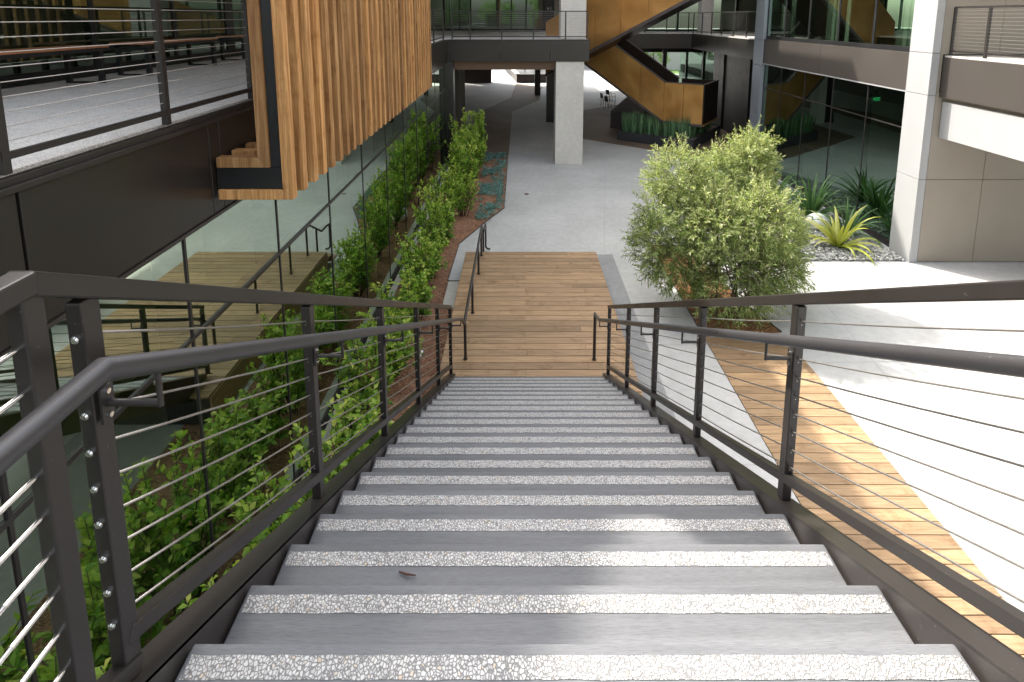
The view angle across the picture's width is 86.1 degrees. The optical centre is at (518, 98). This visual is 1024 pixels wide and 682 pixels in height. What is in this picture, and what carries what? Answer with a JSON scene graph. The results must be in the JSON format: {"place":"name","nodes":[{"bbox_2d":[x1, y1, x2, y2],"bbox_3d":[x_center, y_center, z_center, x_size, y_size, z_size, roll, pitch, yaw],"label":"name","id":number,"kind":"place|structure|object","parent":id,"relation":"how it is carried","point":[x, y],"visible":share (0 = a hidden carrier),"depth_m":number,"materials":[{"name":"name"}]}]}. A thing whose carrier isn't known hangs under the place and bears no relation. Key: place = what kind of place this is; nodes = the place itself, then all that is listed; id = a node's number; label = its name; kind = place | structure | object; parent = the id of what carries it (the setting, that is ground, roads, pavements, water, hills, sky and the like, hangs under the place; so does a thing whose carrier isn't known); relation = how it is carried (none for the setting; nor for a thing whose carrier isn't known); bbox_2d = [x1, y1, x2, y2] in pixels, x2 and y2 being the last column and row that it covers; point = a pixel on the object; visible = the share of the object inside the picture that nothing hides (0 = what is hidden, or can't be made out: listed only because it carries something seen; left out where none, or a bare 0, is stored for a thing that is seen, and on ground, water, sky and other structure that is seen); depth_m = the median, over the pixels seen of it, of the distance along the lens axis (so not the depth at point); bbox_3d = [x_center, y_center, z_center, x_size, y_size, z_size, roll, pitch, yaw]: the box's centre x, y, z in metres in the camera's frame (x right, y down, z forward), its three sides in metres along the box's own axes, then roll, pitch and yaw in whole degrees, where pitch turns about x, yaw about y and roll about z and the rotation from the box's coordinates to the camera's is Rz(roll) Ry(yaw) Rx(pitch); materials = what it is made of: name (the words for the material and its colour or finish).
{"place":"outdoors","nodes":[
{"label":"outdoors","id":0,"kind":"place"},
{"bbox_2d":[506,70,545,82],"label":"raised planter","id":1,"kind":"object","parent":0,"point":[522,76],"visible":0.36,"depth_m":45.83,"materials":[{"name":"concrete"}]},
{"bbox_2d":[584,52,679,69],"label":"white wall","id":2,"kind":"structure","parent":0,"point":[673,64],"depth_m":57.04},
{"bbox_2d":[597,254,675,418],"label":"path","id":3,"kind":"structure","parent":0,"point":[615,283],"depth_m":9.62,"materials":[{"name":"concrete"}]},
{"bbox_2d":[449,70,1023,611],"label":"ground","id":4,"kind":"structure","parent":0,"point":[591,206],"depth_m":9.54,"materials":[{"name":"concrete"}]},
{"bbox_2d":[0,0,455,681],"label":"building","id":5,"kind":"structure","parent":4,"relation":"on","point":[142,200],"depth_m":4.61,"materials":[{"name":"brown metal"}]},
{"bbox_2d":[0,529,30,681],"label":"window pane","id":6,"kind":"structure","parent":5,"relation":"in","point":[13,668],"depth_m":2.80,"materials":[{"name":"clear glass"}]},
{"bbox_2d":[0,0,94,75],"label":"window pane","id":7,"kind":"structure","parent":5,"relation":"in","point":[6,14],"depth_m":6.76,"materials":[{"name":"glass"}]},
{"bbox_2d":[0,45,109,82],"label":"terrace bench","id":8,"kind":"object","parent":5,"relation":"on","point":[96,50],"visible":0.87,"depth_m":6.51,"materials":[{"name":"brown wood"}]},
{"bbox_2d":[0,241,190,512],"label":"window pane","id":9,"kind":"structure","parent":5,"relation":"in","point":[169,266],"depth_m":3.59,"materials":[{"name":"clear glass"}]},
{"bbox_2d":[13,343,214,681],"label":"window pane","id":10,"kind":"structure","parent":5,"relation":"in","point":[134,449],"depth_m":3.84,"materials":[{"name":"clear glass"}]},
{"bbox_2d":[93,0,175,63],"label":"window pane","id":11,"kind":"structure","parent":5,"relation":"in","point":[111,19],"depth_m":8.23,"materials":[{"name":"glass"}]},
{"bbox_2d":[109,38,218,75],"bbox_3d":[-5.332,-0.677,8.423,0.465,0.458,1.910,0,9,0],"label":"terrace bench","id":12,"kind":"object","parent":5,"relation":"on","point":[146,47],"visible":0.81,"depth_m":7.65,"materials":[{"name":"brown wood"}]},
{"bbox_2d":[174,0,227,54],"label":"window pane","id":13,"kind":"structure","parent":5,"relation":"in","point":[210,16],"depth_m":10.10,"materials":[{"name":"glass"}]},
{"bbox_2d":[0,0,444,175],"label":"terrace railing","id":14,"kind":"object","parent":5,"relation":"on","point":[7,155],"visible":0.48,"depth_m":3.90,"materials":[{"name":"brown metal"}]},
{"bbox_2d":[216,34,244,59],"bbox_3d":[-5.332,-1.069,11.039,0.465,0.458,1.860,0,9,0],"label":"terrace bench","id":15,"kind":"object","parent":5,"relation":"on","point":[223,38],"visible":0.41,"depth_m":10.23,"materials":[{"name":"brown wood"}]},
{"bbox_2d":[186,200,277,332],"bbox_3d":[-2.600,1.363,5.108,0.001,0.830,1.560,0,9,0],"label":"window pane","id":16,"kind":"structure","parent":5,"relation":"in","point":[230,249],"depth_m":4.97,"materials":[{"name":"clear glass"}]},
{"bbox_2d":[232,0,242,48],"label":"window pane","id":17,"kind":"structure","parent":5,"relation":"in","point":[236,7],"depth_m":11.43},
{"bbox_2d":[195,256,293,579],"bbox_3d":[-2.600,3.158,5.377,0.003,2.720,1.560,0,9,0],"label":"window pane","id":18,"kind":"structure","parent":5,"relation":"in","point":[212,395],"depth_m":5.19,"materials":[{"name":"clear glass"}]},
{"bbox_2d":[277,173,328,249],"bbox_3d":[-2.600,1.126,6.691,0.001,0.830,1.560,0,9,0],"label":"window pane","id":19,"kind":"structure","parent":5,"relation":"in","point":[294,214],"depth_m":6.58,"materials":[{"name":"clear glass"}]},
{"bbox_2d":[281,206,338,472],"bbox_3d":[-2.600,2.921,6.960,0.002,2.720,1.560,0,9,0],"label":"window pane","id":20,"kind":"structure","parent":5,"relation":"in","point":[306,264],"depth_m":6.80,"materials":[{"name":"clear glass"}]},
{"bbox_2d":[216,0,431,199],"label":"timber screen","id":21,"kind":"object","parent":5,"relation":"hanging from","point":[333,81],"visible":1,"depth_m":5.30,"materials":[{"name":"brown wood"}]},
{"bbox_2d":[328,145,361,200],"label":"window pane","id":22,"kind":"structure","parent":5,"relation":"in","point":[345,170],"depth_m":8.20,"materials":[{"name":"clear glass"}]},
{"bbox_2d":[330,173,367,373],"bbox_3d":[-2.600,2.683,8.547,0.004,2.720,1.570,0,9,0],"label":"window pane","id":23,"kind":"structure","parent":5,"relation":"in","point":[347,210],"depth_m":8.45,"materials":[{"name":"clear glass"}]},
{"bbox_2d":[362,125,385,167],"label":"window pane","id":24,"kind":"structure","parent":5,"relation":"in","point":[371,147],"depth_m":9.85,"materials":[{"name":"clear glass"}]},
{"bbox_2d":[363,149,389,315],"bbox_3d":[-2.600,2.442,10.154,0.003,2.720,1.600,0,9,0],"label":"window pane","id":25,"kind":"structure","parent":5,"relation":"in","point":[375,175],"depth_m":10.06,"materials":[{"name":"clear glass"}]},
{"bbox_2d":[386,110,402,145],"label":"window pane","id":26,"kind":"structure","parent":5,"relation":"in","point":[394,127],"depth_m":11.52,"materials":[{"name":"clear glass"}]},
{"bbox_2d":[386,132,405,276],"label":"window pane","id":27,"kind":"structure","parent":5,"relation":"in","point":[395,151],"depth_m":11.71,"materials":[{"name":"clear glass"}]},
{"bbox_2d":[403,100,415,127],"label":"window pane","id":28,"kind":"structure","parent":5,"relation":"in","point":[409,113],"depth_m":13.11,"materials":[{"name":"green glass"}]},
{"bbox_2d":[404,119,418,242],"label":"window pane","id":29,"kind":"structure","parent":5,"relation":"in","point":[410,136],"depth_m":13.35,"materials":[{"name":"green glass"}]},
{"bbox_2d":[416,92,426,114],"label":"window pane","id":30,"kind":"structure","parent":5,"relation":"in","point":[421,105],"depth_m":14.73,"materials":[{"name":"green glass"}]},
{"bbox_2d":[417,108,428,212],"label":"window pane","id":31,"kind":"structure","parent":5,"relation":"in","point":[422,118],"depth_m":14.89,"materials":[{"name":"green glass"}]},
{"bbox_2d":[427,73,434,105],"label":"window pane","id":32,"kind":"structure","parent":5,"relation":"in","point":[431,92],"depth_m":16.43,"materials":[{"name":"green glass"}]},
{"bbox_2d":[427,100,436,197],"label":"window pane","id":33,"kind":"structure","parent":5,"relation":"in","point":[431,123],"depth_m":16.43,"materials":[{"name":"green glass"}]},
{"bbox_2d":[435,68,441,97],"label":"window pane","id":34,"kind":"structure","parent":5,"relation":"in","point":[438,74],"depth_m":17.88,"materials":[{"name":"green glass"}]},
{"bbox_2d":[435,93,443,182],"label":"window pane","id":35,"kind":"structure","parent":5,"relation":"in","point":[439,118],"depth_m":18.10,"materials":[{"name":"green glass"}]},
{"bbox_2d":[442,89,446,166],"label":"window pane","id":36,"kind":"structure","parent":5,"relation":"in","point":[444,92],"depth_m":19.33,"materials":[{"name":"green glass"}]},
{"bbox_2d":[301,168,447,502],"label":"kerb","id":37,"kind":"structure","parent":4,"relation":"on","point":[394,288],"depth_m":9.82,"materials":[{"name":"concrete"}]},
{"bbox_2d":[305,154,507,501],"bbox_3d":[-1.420,4.021,9.905,2.020,0.001,24.400,0,9,0],"label":"planting bed","id":38,"kind":"object","parent":4,"relation":"on","point":[466,222],"visible":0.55,"depth_m":10.87,"materials":[{"name":"brown soil"}]},
{"bbox_2d":[178,555,244,608],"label":"bed shrub","id":39,"kind":"object","parent":38,"relation":"on","point":[209,585],"visible":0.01,"depth_m":4.02,"materials":[{"name":"green plant"}]},
{"bbox_2d":[228,429,346,555],"bbox_3d":[-2.043,3.981,5.030,1.089,1.546,0.889,-4,9,-23],"label":"bed shrub","id":40,"kind":"object","parent":38,"relation":"on","point":[260,499],"visible":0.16,"depth_m":5.01,"materials":[{"name":"green plant"}]},
{"bbox_2d":[282,397,368,491],"bbox_3d":[-2.067,4.000,5.941,0.983,1.235,0.832,-1,9,-5],"label":"bed shrub","id":41,"kind":"object","parent":38,"relation":"on","point":[337,439],"visible":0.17,"depth_m":5.99,"materials":[{"name":"green plant"}]},
{"bbox_2d":[319,313,404,410],"bbox_3d":[-2.046,3.649,7.502,0.997,1.470,0.994,1,9,8],"label":"bed shrub","id":42,"kind":"object","parent":38,"relation":"on","point":[359,367],"visible":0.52,"depth_m":7.39,"materials":[{"name":"green plant"}]},
{"bbox_2d":[330,373,394,452],"bbox_3d":[-1.996,4.036,6.725,0.804,0.929,1.158,-4,10,-27],"label":"bed shrub","id":43,"kind":"object","parent":38,"relation":"on","point":[353,414],"visible":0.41,"depth_m":6.73,"materials":[{"name":"green plant"}]},
{"bbox_2d":[355,297,423,379],"bbox_3d":[-1.937,3.707,8.354,0.950,1.098,1.163,-7,11,-41],"label":"bed shrub","id":44,"kind":"object","parent":38,"relation":"on","point":[401,353],"visible":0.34,"depth_m":8.23,"materials":[{"name":"green plant"}]},
{"bbox_2d":[369,266,423,335],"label":"bed shrub","id":45,"kind":"object","parent":38,"relation":"on","point":[412,298],"visible":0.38,"depth_m":9.18,"materials":[{"name":"green plant"}]},
{"bbox_2d":[398,262,435,320],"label":"bed shrub","id":46,"kind":"object","parent":38,"relation":"on","point":[425,289],"visible":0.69,"depth_m":9.78,"materials":[{"name":"green plant"}]},
{"bbox_2d":[393,231,444,293],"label":"bed shrub","id":47,"kind":"object","parent":38,"relation":"on","point":[407,255],"visible":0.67,"depth_m":10.72,"materials":[{"name":"green plant"}]},
{"bbox_2d":[411,227,449,278],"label":"bed shrub","id":48,"kind":"object","parent":38,"relation":"on","point":[437,243],"visible":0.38,"depth_m":11.43,"materials":[{"name":"green plant"}]},
{"bbox_2d":[412,180,450,248],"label":"bed shrub","id":49,"kind":"object","parent":38,"relation":"on","point":[420,219],"visible":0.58,"depth_m":12.26,"materials":[{"name":"green plant"}]},
{"bbox_2d":[417,166,460,224],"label":"bed shrub","id":50,"kind":"object","parent":38,"relation":"on","point":[447,191],"visible":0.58,"depth_m":13.97,"materials":[{"name":"green plant"}]},
{"bbox_2d":[428,197,457,240],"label":"bed shrub","id":51,"kind":"object","parent":38,"relation":"on","point":[448,216],"visible":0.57,"depth_m":13.11,"materials":[{"name":"green plant"}]},
{"bbox_2d":[435,154,465,200],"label":"bed shrub","id":52,"kind":"object","parent":38,"relation":"on","point":[456,175],"visible":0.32,"depth_m":15.78,"materials":[{"name":"green plant"}]},
{"bbox_2d":[445,107,476,152],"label":"bed shrub","id":53,"kind":"object","parent":38,"relation":"on","point":[466,117],"visible":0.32,"depth_m":19.45,"materials":[{"name":"green plant"}]},
{"bbox_2d":[447,171,479,216],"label":"bed shrub","id":54,"kind":"object","parent":38,"relation":"on","point":[462,205],"visible":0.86,"depth_m":15.00,"materials":[{"name":"green plant"}]},
{"bbox_2d":[450,131,478,195],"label":"bed shrub","id":55,"kind":"object","parent":38,"relation":"on","point":[472,163],"visible":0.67,"depth_m":16.56,"materials":[{"name":"green plant"}]},
{"bbox_2d":[458,124,487,177],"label":"bed shrub","id":56,"kind":"object","parent":38,"relation":"on","point":[478,155],"visible":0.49,"depth_m":18.54,"materials":[{"name":"green plant"}]},
{"bbox_2d":[468,109,485,161],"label":"bed shrub","id":57,"kind":"object","parent":38,"relation":"on","point":[479,123],"visible":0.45,"depth_m":20.07,"materials":[{"name":"green plant"}]},
{"bbox_2d":[474,152,508,219],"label":"ground cover","id":58,"kind":"object","parent":38,"relation":"on","point":[486,189],"visible":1,"depth_m":17.55,"materials":[{"name":"plant"}]},
{"bbox_2d":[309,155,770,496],"bbox_3d":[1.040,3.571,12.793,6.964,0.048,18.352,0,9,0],"label":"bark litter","id":59,"kind":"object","parent":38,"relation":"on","point":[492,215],"visible":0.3,"depth_m":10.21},
{"bbox_2d":[443,281,458,308],"bbox_3d":[-1.300,3.864,10.822,0.280,0.050,1.020,0,9,0],"label":"concrete pad","id":60,"kind":"object","parent":4,"relation":"on","point":[450,293],"visible":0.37,"depth_m":10.82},
{"bbox_2d":[465,70,491,82],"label":"dark wall","id":61,"kind":"structure","parent":4,"relation":"on","point":[478,76],"depth_m":45.63,"materials":[{"name":"brown metal"}]},
{"bbox_2d":[430,0,589,164],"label":"bridge building","id":62,"kind":"structure","parent":4,"relation":"on","point":[563,58],"depth_m":20.13,"materials":[{"name":"concrete"}]},
{"bbox_2d":[430,0,442,28],"label":"window pane","id":63,"kind":"structure","parent":62,"relation":"in","point":[434,4],"depth_m":31.61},
{"bbox_2d":[444,0,469,28],"label":"window pane","id":64,"kind":"structure","parent":62,"relation":"in","point":[449,5],"depth_m":31.63,"materials":[{"name":"glass"}]},
{"bbox_2d":[471,0,497,28],"label":"window pane","id":65,"kind":"structure","parent":62,"relation":"in","point":[476,5],"depth_m":31.63,"materials":[{"name":"glass"}]},
{"bbox_2d":[499,0,524,28],"label":"window pane","id":66,"kind":"structure","parent":62,"relation":"in","point":[504,5],"depth_m":31.63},
{"bbox_2d":[451,11,587,38],"bbox_3d":[0.050,-2.650,19.675,4.905,1.010,0.050,0,9,0],"label":"bridge railing","id":67,"kind":"object","parent":62,"relation":"on","point":[501,32],"visible":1,"depth_m":19.66,"materials":[{"name":"brown metal"}]},
{"bbox_2d":[527,0,542,28],"label":"window pane","id":68,"kind":"structure","parent":62,"relation":"in","point":[532,5],"depth_m":31.63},
{"bbox_2d":[440,252,643,396],"bbox_3d":[0.270,3.784,9.774,2.790,0.480,5.110,0,9,0],"label":"deck landing","id":69,"kind":"object","parent":4,"relation":"on","point":[532,315],"visible":0.73,"depth_m":9.06,"materials":[{"name":"brown wood"}]},
{"bbox_2d":[0,223,489,475],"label":"handrail","id":70,"kind":"object","parent":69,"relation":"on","point":[25,435],"visible":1,"depth_m":1.19,"materials":[{"name":"brown metal"}]},
{"bbox_2d":[131,373,1023,681],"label":"staircase","id":71,"kind":"structure","parent":69,"relation":"on","point":[605,527],"depth_m":1.95,"materials":[{"name":"concrete"}]},
{"bbox_2d":[0,272,143,681],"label":"landing railing","id":72,"kind":"object","parent":71,"relation":"attached to","point":[24,310],"visible":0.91,"depth_m":1.06,"materials":[{"name":"brown metal"}]},
{"bbox_2d":[6,271,452,665],"bbox_3d":[-0.924,2.048,4.286,0.050,4.389,6.000,0,9,0],"label":"stair railing","id":73,"kind":"object","parent":71,"relation":"on","point":[128,624],"visible":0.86,"depth_m":1.42,"materials":[{"name":"brown metal"}]},
{"bbox_2d":[606,279,1023,638],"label":"stair railing","id":74,"kind":"object","parent":71,"relation":"on","point":[1009,616],"visible":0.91,"depth_m":2.05,"materials":[{"name":"brown metal"}]},
{"bbox_2d":[592,312,1023,377],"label":"handrail","id":75,"kind":"object","parent":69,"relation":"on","point":[998,363],"visible":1,"depth_m":1.71,"materials":[{"name":"brown metal"}]},
{"bbox_2d":[474,83,740,160],"bbox_3d":[4.840,0.577,32.899,14.320,0.001,25.100,0,9,0],"label":"paving band","id":76,"kind":"object","parent":4,"relation":"on","point":[498,120],"visible":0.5,"depth_m":27.26,"materials":[{"name":"concrete"}]},
{"bbox_2d":[544,0,719,128],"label":"golden stair","id":77,"kind":"object","parent":76,"relation":"on","point":[640,79],"visible":0.88,"depth_m":23.44,"materials":[{"name":"metal"}]},
{"bbox_2d":[617,124,720,149],"bbox_3d":[6.979,1.524,25.190,3.401,0.420,4.113,6,10,34],"label":"planter","id":78,"kind":"object","parent":76,"relation":"on","point":[701,138],"visible":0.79,"depth_m":23.76,"materials":[{"name":"metal"}]},
{"bbox_2d":[447,162,781,331],"bbox_3d":[0.649,3.147,15.692,5.666,0.030,13.548,-1,9,-10],"label":"bed edging","id":79,"kind":"object","parent":4,"relation":"on","point":[504,207],"visible":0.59,"depth_m":12.27,"materials":[{"name":"metal"}]},
{"bbox_2d":[654,247,780,336],"bbox_3d":[3.890,3.812,11.300,1.380,0.001,3.780,0,9,0],"label":"planting bed","id":80,"kind":"object","parent":4,"relation":"on","point":[753,326],"visible":0.33,"depth_m":9.90,"materials":[{"name":"brown soil"}]},
{"bbox_2d":[621,132,737,300],"bbox_3d":[3.101,2.297,10.386,2.376,3.303,2.224,0,9,0],"label":"narrow leaved shrub","id":81,"kind":"object","parent":80,"relation":"on","point":[671,248],"visible":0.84,"depth_m":10.11,"materials":[{"name":"green plant"}]},
{"bbox_2d":[668,168,812,329],"bbox_3d":[4.052,2.655,9.789,2.527,2.781,2.086,0,9,0],"label":"narrow leaved shrub","id":82,"kind":"object","parent":80,"relation":"on","point":[750,250],"visible":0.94,"depth_m":9.57,"materials":[{"name":"green plant"}]},
{"bbox_2d":[683,114,818,292],"bbox_3d":[4.562,2.108,10.888,2.883,3.535,1.968,7,11,40],"label":"narrow leaved shrub","id":83,"kind":"object","parent":80,"relation":"on","point":[740,172],"visible":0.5,"depth_m":10.73,"materials":[{"name":"green plant"}]},
{"bbox_2d":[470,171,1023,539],"bbox_3d":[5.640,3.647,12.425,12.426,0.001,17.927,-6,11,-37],"label":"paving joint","id":84,"kind":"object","parent":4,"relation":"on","point":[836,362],"visible":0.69,"depth_m":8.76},
{"bbox_2d":[627,0,1023,261],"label":"building","id":85,"kind":"structure","parent":4,"relation":"on","point":[902,120],"depth_m":13.12,"materials":[{"name":"white metal"}]},
{"bbox_2d":[648,14,676,28],"label":"window pane","id":86,"kind":"structure","parent":85,"relation":"in","point":[671,20],"depth_m":31.21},
{"bbox_2d":[678,3,697,28],"label":"window pane","id":87,"kind":"structure","parent":85,"relation":"in","point":[694,8],"depth_m":31.17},
{"bbox_2d":[693,11,755,37],"bbox_3d":[8.840,-3.296,23.988,0.050,1.010,7.422,0,9,0],"label":"walkway railing","id":88,"kind":"object","parent":85,"relation":"on","point":[722,16],"visible":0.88,"depth_m":23.79,"materials":[{"name":"brown metal"}]},
{"bbox_2d":[713,0,735,28],"label":"window pane","id":89,"kind":"structure","parent":85,"relation":"in","point":[719,5],"depth_m":31.11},
{"bbox_2d":[760,88,779,165],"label":"window pane","id":90,"kind":"structure","parent":85,"relation":"in","point":[770,107],"depth_m":19.31,"materials":[{"name":"clear glass"}]},
{"bbox_2d":[764,65,781,90],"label":"window pane","id":91,"kind":"structure","parent":85,"relation":"in","point":[772,78],"depth_m":19.16,"materials":[{"name":"clear glass"}]},
{"bbox_2d":[767,0,785,36],"label":"window pane","id":92,"kind":"structure","parent":85,"relation":"in","point":[776,21],"depth_m":18.86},
{"bbox_2d":[775,93,802,182],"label":"window pane","id":93,"kind":"structure","parent":85,"relation":"in","point":[790,111],"depth_m":17.96,"materials":[{"name":"clear glass"}]},
{"bbox_2d":[781,68,804,97],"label":"window pane","id":94,"kind":"structure","parent":85,"relation":"in","point":[792,83],"depth_m":17.69,"materials":[{"name":"clear glass"}]},
{"bbox_2d":[785,0,809,38],"label":"window pane","id":95,"kind":"structure","parent":85,"relation":"in","point":[797,18],"depth_m":17.44,"materials":[{"name":"glass"}]},
{"bbox_2d":[797,100,830,195],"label":"window pane","id":96,"kind":"structure","parent":85,"relation":"in","point":[816,117],"depth_m":16.49,"materials":[{"name":"clear glass"}]},
{"bbox_2d":[804,73,832,105],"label":"window pane","id":97,"kind":"structure","parent":85,"relation":"in","point":[818,88],"depth_m":16.17,"materials":[{"name":"clear glass"}]},
{"bbox_2d":[809,0,839,40],"label":"window pane","id":98,"kind":"structure","parent":85,"relation":"in","point":[824,13],"depth_m":15.90,"materials":[{"name":"glass"}]},
{"bbox_2d":[824,108,864,214],"bbox_3d":[8.880,1.719,14.980,0.005,2.740,1.510,0,9,0],"label":"window pane","id":99,"kind":"structure","parent":85,"relation":"in","point":[846,129],"depth_m":14.93,"materials":[{"name":"clear glass"}]},
{"bbox_2d":[832,78,867,115],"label":"window pane","id":100,"kind":"structure","parent":85,"relation":"in","point":[851,96],"depth_m":14.66,"materials":[{"name":"clear glass"}]},
{"bbox_2d":[838,0,874,43],"label":"window pane","id":101,"kind":"structure","parent":85,"relation":"in","point":[857,16],"depth_m":14.40,"materials":[{"name":"glass"}]},
{"bbox_2d":[857,118,900,239],"bbox_3d":[8.880,1.943,13.487,0.004,2.740,1.450,0,9,0],"label":"window pane","id":102,"kind":"structure","parent":85,"relation":"in","point":[881,145],"depth_m":13.48,"materials":[{"name":"clear glass"}]},
{"bbox_2d":[866,85,904,125],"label":"window pane","id":103,"kind":"structure","parent":85,"relation":"in","point":[884,104],"depth_m":13.23,"materials":[{"name":"clear glass"}]},
{"bbox_2d":[874,0,914,46],"label":"window pane","id":104,"kind":"structure","parent":85,"relation":"in","point":[894,18],"depth_m":12.94,"materials":[{"name":"glass"}]},
{"bbox_2d":[949,5,1023,57],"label":"balcony railing","id":105,"kind":"object","parent":85,"relation":"on","point":[988,28],"visible":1,"depth_m":10.61,"materials":[{"name":"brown metal"}]},
{"bbox_2d":[749,171,904,260],"bbox_3d":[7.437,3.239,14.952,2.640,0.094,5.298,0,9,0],"label":"pebble gravel","id":106,"kind":"structure","parent":4,"relation":"on","point":[820,252],"depth_m":12.82,"materials":[{"name":"gravel"}]},
{"bbox_2d":[742,162,804,201],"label":"flax plant","id":107,"kind":"object","parent":106,"relation":"on","point":[785,184],"visible":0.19,"depth_m":16.13,"materials":[{"name":"green plant"}]},
{"bbox_2d":[778,173,855,230],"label":"flax plant","id":108,"kind":"object","parent":106,"relation":"on","point":[812,203],"visible":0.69,"depth_m":14.83,"materials":[{"name":"green plant"}]},
{"bbox_2d":[805,213,830,230],"bbox_3d":[7.750,3.182,14.178,0.594,0.464,0.540,0,9,0],"label":"boulder","id":109,"kind":"object","parent":106,"relation":"on","point":[814,215],"visible":0.52,"depth_m":14.02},
{"bbox_2d":[802,205,883,265],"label":"flax plant","id":110,"kind":"object","parent":106,"relation":"on","point":[835,235],"visible":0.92,"depth_m":12.98,"materials":[{"name":"yellow plant"}]},
{"bbox_2d":[808,199,882,246],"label":"flax plant","id":111,"kind":"object","parent":106,"relation":"on","point":[848,218],"visible":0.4,"depth_m":13.84,"materials":[{"name":"green plant"}]},
{"bbox_2d":[706,337,1023,656],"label":"boardwalk","id":112,"kind":"structure","parent":4,"relation":"on","point":[937,539],"depth_m":6.67,"materials":[{"name":"brown wood"}]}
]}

